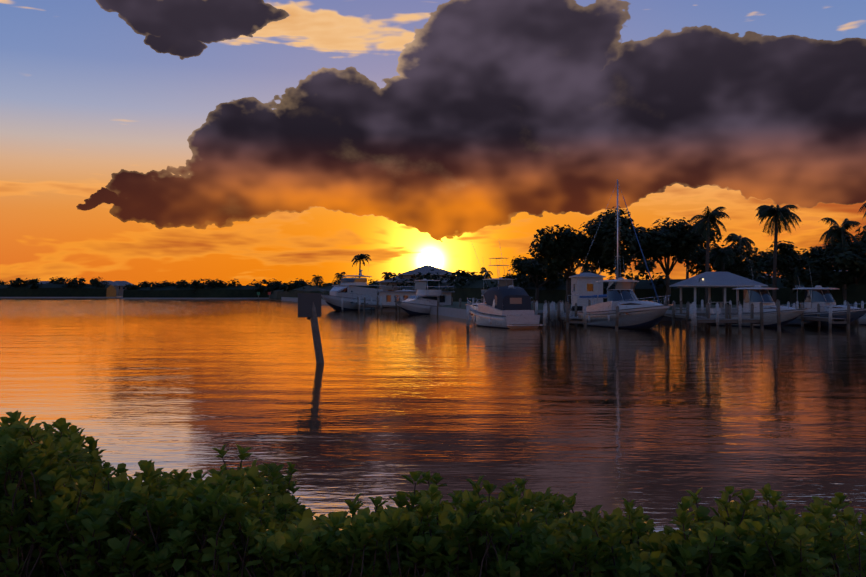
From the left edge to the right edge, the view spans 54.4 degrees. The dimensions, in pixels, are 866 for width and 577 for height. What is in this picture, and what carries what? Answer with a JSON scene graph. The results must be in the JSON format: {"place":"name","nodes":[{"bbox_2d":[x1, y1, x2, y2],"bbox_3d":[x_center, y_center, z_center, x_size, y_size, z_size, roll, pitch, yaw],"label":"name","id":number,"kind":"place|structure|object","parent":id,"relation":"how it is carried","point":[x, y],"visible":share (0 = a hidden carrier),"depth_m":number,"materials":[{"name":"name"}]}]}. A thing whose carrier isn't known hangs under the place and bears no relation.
{"place":"outdoors","nodes":[
{"label":"outdoors","id":0,"kind":"place"},
{"bbox_2d":[0,296,122,297],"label":"shoreline","id":1,"kind":"structure","parent":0,"point":[64,297],"depth_m":384.22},
{"bbox_2d":[0,277,115,296],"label":"island tree","id":2,"kind":"object","parent":1,"relation":"on","point":[58,287],"visible":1,"depth_m":386.32,"materials":[{"name":"green plant"}]},
{"bbox_2d":[100,281,119,295],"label":"island house","id":3,"kind":"structure","parent":1,"relation":"on","point":[115,284],"depth_m":455.69,"materials":[{"name":"paint"}]},
{"bbox_2d":[114,281,131,295],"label":"island house","id":4,"kind":"structure","parent":1,"relation":"on","point":[122,285],"depth_m":459.29,"materials":[{"name":"paint"}]},
{"bbox_2d":[120,298,268,298],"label":"island","id":5,"kind":"object","parent":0,"point":[194,298],"visible":0.23,"depth_m":341.97,"materials":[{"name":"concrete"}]},
{"bbox_2d":[123,278,308,297],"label":"island tree","id":6,"kind":"object","parent":5,"relation":"on","point":[208,288],"visible":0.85,"depth_m":345.13,"materials":[{"name":"green plant"}]},
{"bbox_2d":[0,298,865,534],"bbox_3d":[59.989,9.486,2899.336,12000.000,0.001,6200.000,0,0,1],"label":"water","id":7,"kind":"structure","parent":0,"point":[656,421],"depth_m":27.13,"materials":[{"name":"orange liquid"}]},
{"bbox_2d":[298,293,323,363],"bbox_3d":[-5.806,2.679,40.545,1.515,4.900,0.662,0,0,-19],"label":"channel marker","id":8,"kind":"object","parent":7,"relation":"in","point":[309,306],"visible":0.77,"depth_m":40.44,"materials":[{"name":"grey wood"}]},
{"bbox_2d":[320,260,385,310],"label":"motor yacht","id":9,"kind":"object","parent":7,"relation":"on","point":[349,291],"visible":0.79,"depth_m":147.90,"materials":[{"name":"white plastic"}]},
{"bbox_2d":[375,286,454,311],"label":"houseboat","id":10,"kind":"object","parent":7,"relation":"on","point":[388,297],"visible":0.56,"depth_m":136.20,"materials":[{"name":"white plastic"}]},
{"bbox_2d":[394,272,443,313],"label":"flybridge boat","id":11,"kind":"object","parent":7,"relation":"in","point":[424,301],"visible":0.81,"depth_m":122.92,"materials":[{"name":"white plastic"}]},
{"bbox_2d":[474,242,532,303],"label":"boat","id":12,"kind":"object","parent":7,"relation":"on","point":[504,282],"visible":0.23,"depth_m":111.24,"materials":[{"name":"white"}]},
{"bbox_2d":[465,270,542,328],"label":"boat","id":13,"kind":"object","parent":7,"relation":"on","point":[509,307],"visible":0.96,"depth_m":78.92,"materials":[{"name":"white plastic"}]},
{"bbox_2d":[565,294,592,324],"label":"small cabin boat","id":14,"kind":"object","parent":7,"relation":"on","point":[572,310],"visible":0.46,"depth_m":89.31,"materials":[{"name":"white plastic"}]},
{"bbox_2d":[561,179,663,322],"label":"sailboat","id":15,"kind":"object","parent":7,"relation":"on","point":[593,296],"visible":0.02,"depth_m":92.75,"materials":[{"name":"silver metal"}]},
{"bbox_2d":[577,261,672,328],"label":"boat","id":16,"kind":"object","parent":7,"relation":"on","point":[635,312],"visible":0.92,"depth_m":78.88,"materials":[{"name":"white plastic"}]},
{"bbox_2d":[466,299,863,330],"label":"marina dock","id":17,"kind":"object","parent":7,"relation":"in","point":[692,317],"visible":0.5,"depth_m":76.45,"materials":[{"name":"grey wood"}]},
{"bbox_2d":[710,268,810,327],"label":"boat","id":18,"kind":"object","parent":7,"relation":"on","point":[756,295],"visible":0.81,"depth_m":80.48,"materials":[{"name":"white plastic"}]},
{"bbox_2d":[786,268,865,326],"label":"boat","id":19,"kind":"object","parent":7,"relation":"on","point":[821,296],"visible":0.6,"depth_m":82.54,"materials":[{"name":"white plastic"}]},
{"bbox_2d":[858,314,865,324],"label":"walkaround boat","id":20,"kind":"object","parent":7,"relation":"on","point":[862,320],"visible":0.5,"depth_m":85.31,"materials":[{"name":"white plastic"}]},
{"bbox_2d":[0,0,865,286],"label":"sky","id":21,"kind":"structure","parent":0,"point":[285,141],"materials":[{"name":"orange"}]},
{"bbox_2d":[274,297,858,320],"bbox_3d":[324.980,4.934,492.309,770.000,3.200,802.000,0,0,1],"label":"marina ground","id":22,"kind":"structure","parent":0,"point":[454,310],"depth_m":113.16,"materials":[{"name":"concrete"}]},
{"bbox_2d":[311,275,323,284],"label":"palm","id":23,"kind":"object","parent":22,"relation":"on","point":[315,277],"visible":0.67,"depth_m":310.77,"materials":[{"name":"green plant"}]},
{"bbox_2d":[267,278,378,299],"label":"tree belt","id":24,"kind":"object","parent":22,"relation":"on","point":[278,290],"visible":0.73,"depth_m":281.50,"materials":[{"name":"green plant"}]},
{"bbox_2d":[334,272,346,284],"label":"palm","id":25,"kind":"object","parent":22,"relation":"on","point":[339,276],"visible":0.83,"depth_m":300.55,"materials":[{"name":"green plant"}]},
{"bbox_2d":[351,254,370,277],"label":"palm","id":26,"kind":"object","parent":22,"relation":"on","point":[362,257],"visible":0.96,"depth_m":262.28,"materials":[{"name":"green plant"}]},
{"bbox_2d":[381,272,392,279],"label":"palm","id":27,"kind":"object","parent":22,"relation":"on","point":[387,275],"visible":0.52,"depth_m":270.17,"materials":[{"name":"green plant"}]},
{"bbox_2d":[341,296,482,314],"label":"dock","id":28,"kind":"object","parent":22,"relation":"on","point":[371,305],"visible":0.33,"depth_m":136.26,"materials":[{"name":"grey wood"}]},
{"bbox_2d":[375,265,455,290],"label":"hip roof house","id":29,"kind":"structure","parent":22,"relation":"on","point":[425,270],"depth_m":210.01,"materials":[{"name":"paint"}]},
{"bbox_2d":[480,267,492,277],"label":"palm","id":30,"kind":"object","parent":22,"relation":"on","point":[486,272],"visible":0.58,"depth_m":254.34,"materials":[{"name":"green plant"}]},
{"bbox_2d":[334,275,662,283],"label":"tree","id":31,"kind":"object","parent":22,"relation":"on","point":[635,278],"visible":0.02,"depth_m":319.63,"materials":[{"name":"green plant"}]},
{"bbox_2d":[510,255,562,302],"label":"tree","id":32,"kind":"object","parent":22,"relation":"on","point":[522,266],"visible":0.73,"depth_m":148.35,"materials":[{"name":"green plant"}]},
{"bbox_2d":[526,224,614,303],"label":"tree","id":33,"kind":"object","parent":22,"relation":"on","point":[563,249],"visible":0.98,"depth_m":122.49,"materials":[{"name":"green plant"}]},
{"bbox_2d":[566,260,580,270],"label":"palm","id":34,"kind":"object","parent":22,"relation":"on","point":[575,261],"visible":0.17,"depth_m":213.81,"materials":[{"name":"green plant"}]},
{"bbox_2d":[577,263,590,272],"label":"palm","id":35,"kind":"object","parent":22,"relation":"on","point":[588,267],"visible":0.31,"depth_m":223.59,"materials":[{"name":"green plant"}]},
{"bbox_2d":[569,273,605,306],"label":"small building","id":36,"kind":"structure","parent":22,"relation":"on","point":[586,283],"depth_m":102.16,"materials":[{"name":"paint"}]},
{"bbox_2d":[555,231,637,281],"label":"tree","id":37,"kind":"object","parent":22,"relation":"on","point":[595,265],"visible":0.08,"depth_m":139.36,"materials":[{"name":"green plant"}]},
{"bbox_2d":[384,259,833,304],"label":"marina tree","id":38,"kind":"object","parent":22,"relation":"on","point":[466,285],"visible":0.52,"depth_m":147.89,"materials":[{"name":"green plant"}]},
{"bbox_2d":[579,206,678,277],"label":"tree","id":39,"kind":"object","parent":22,"relation":"on","point":[605,235],"visible":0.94,"depth_m":116.99,"materials":[{"name":"green plant"}]},
{"bbox_2d":[626,217,722,304],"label":"tree","id":40,"kind":"object","parent":22,"relation":"on","point":[687,241],"visible":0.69,"depth_m":120.62,"materials":[{"name":"green plant"}]},
{"bbox_2d":[684,252,690,278],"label":"palm","id":41,"kind":"object","parent":22,"relation":"on","point":[687,274],"visible":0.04,"depth_m":148.87,"materials":[{"name":"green plant"}]},
{"bbox_2d":[689,206,729,306],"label":"palm","id":42,"kind":"object","parent":22,"relation":"on","point":[709,220],"visible":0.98,"depth_m":114.96,"materials":[{"name":"green plant"}]},
{"bbox_2d":[676,243,756,275],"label":"tree","id":43,"kind":"object","parent":22,"relation":"on","point":[698,257],"visible":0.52,"depth_m":138.03,"materials":[{"name":"green plant"}]},
{"bbox_2d":[669,272,767,309],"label":"gazebo","id":44,"kind":"object","parent":22,"relation":"on","point":[719,279],"visible":0.67,"depth_m":101.11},
{"bbox_2d":[709,243,736,305],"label":"palm","id":45,"kind":"object","parent":22,"relation":"on","point":[723,253],"visible":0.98,"depth_m":126.77,"materials":[{"name":"green plant"}]},
{"bbox_2d":[723,233,754,276],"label":"palm","id":46,"kind":"object","parent":22,"relation":"on","point":[739,239],"visible":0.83,"depth_m":148.04,"materials":[{"name":"green plant"}]},
{"bbox_2d":[735,243,796,277],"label":"tree","id":47,"kind":"object","parent":22,"relation":"on","point":[759,258],"visible":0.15,"depth_m":146.94,"materials":[{"name":"green plant"}]},
{"bbox_2d":[756,204,801,304],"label":"palm","id":48,"kind":"object","parent":22,"relation":"on","point":[779,215],"visible":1,"depth_m":116.75,"materials":[{"name":"green plant"}]},
{"bbox_2d":[765,241,838,288],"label":"tree","id":49,"kind":"object","parent":22,"relation":"on","point":[785,266],"visible":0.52,"depth_m":118.05,"materials":[{"name":"green plant"}]},
{"bbox_2d":[787,246,865,307],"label":"tree belt","id":50,"kind":"object","parent":22,"relation":"on","point":[826,278],"visible":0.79,"depth_m":110.87,"materials":[{"name":"green plant"}]},
{"bbox_2d":[818,217,862,301],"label":"palm","id":51,"kind":"object","parent":22,"relation":"on","point":[834,231],"visible":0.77,"depth_m":110.59,"materials":[{"name":"green plant"}]},
{"bbox_2d":[820,235,865,283],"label":"tree","id":52,"kind":"object","parent":22,"relation":"on","point":[837,253],"visible":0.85,"depth_m":108.73,"materials":[{"name":"green plant"}]},
{"bbox_2d":[853,225,865,245],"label":"tree","id":53,"kind":"object","parent":22,"relation":"on","point":[863,232],"visible":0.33,"depth_m":119.35,"materials":[{"name":"green plant"}]},
{"bbox_2d":[858,203,865,217],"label":"palm","id":54,"kind":"object","parent":22,"relation":"on","point":[863,205],"visible":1,"depth_m":101.27,"materials":[{"name":"green plant"}]},
{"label":"bank ground","id":55,"kind":"structure","parent":0,"visible":0},
{"bbox_2d":[0,410,865,576],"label":"mangrove shrub","id":56,"kind":"object","parent":55,"relation":"on","point":[70,506],"visible":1,"depth_m":2.66,"materials":[{"name":"green plant"}]}
]}

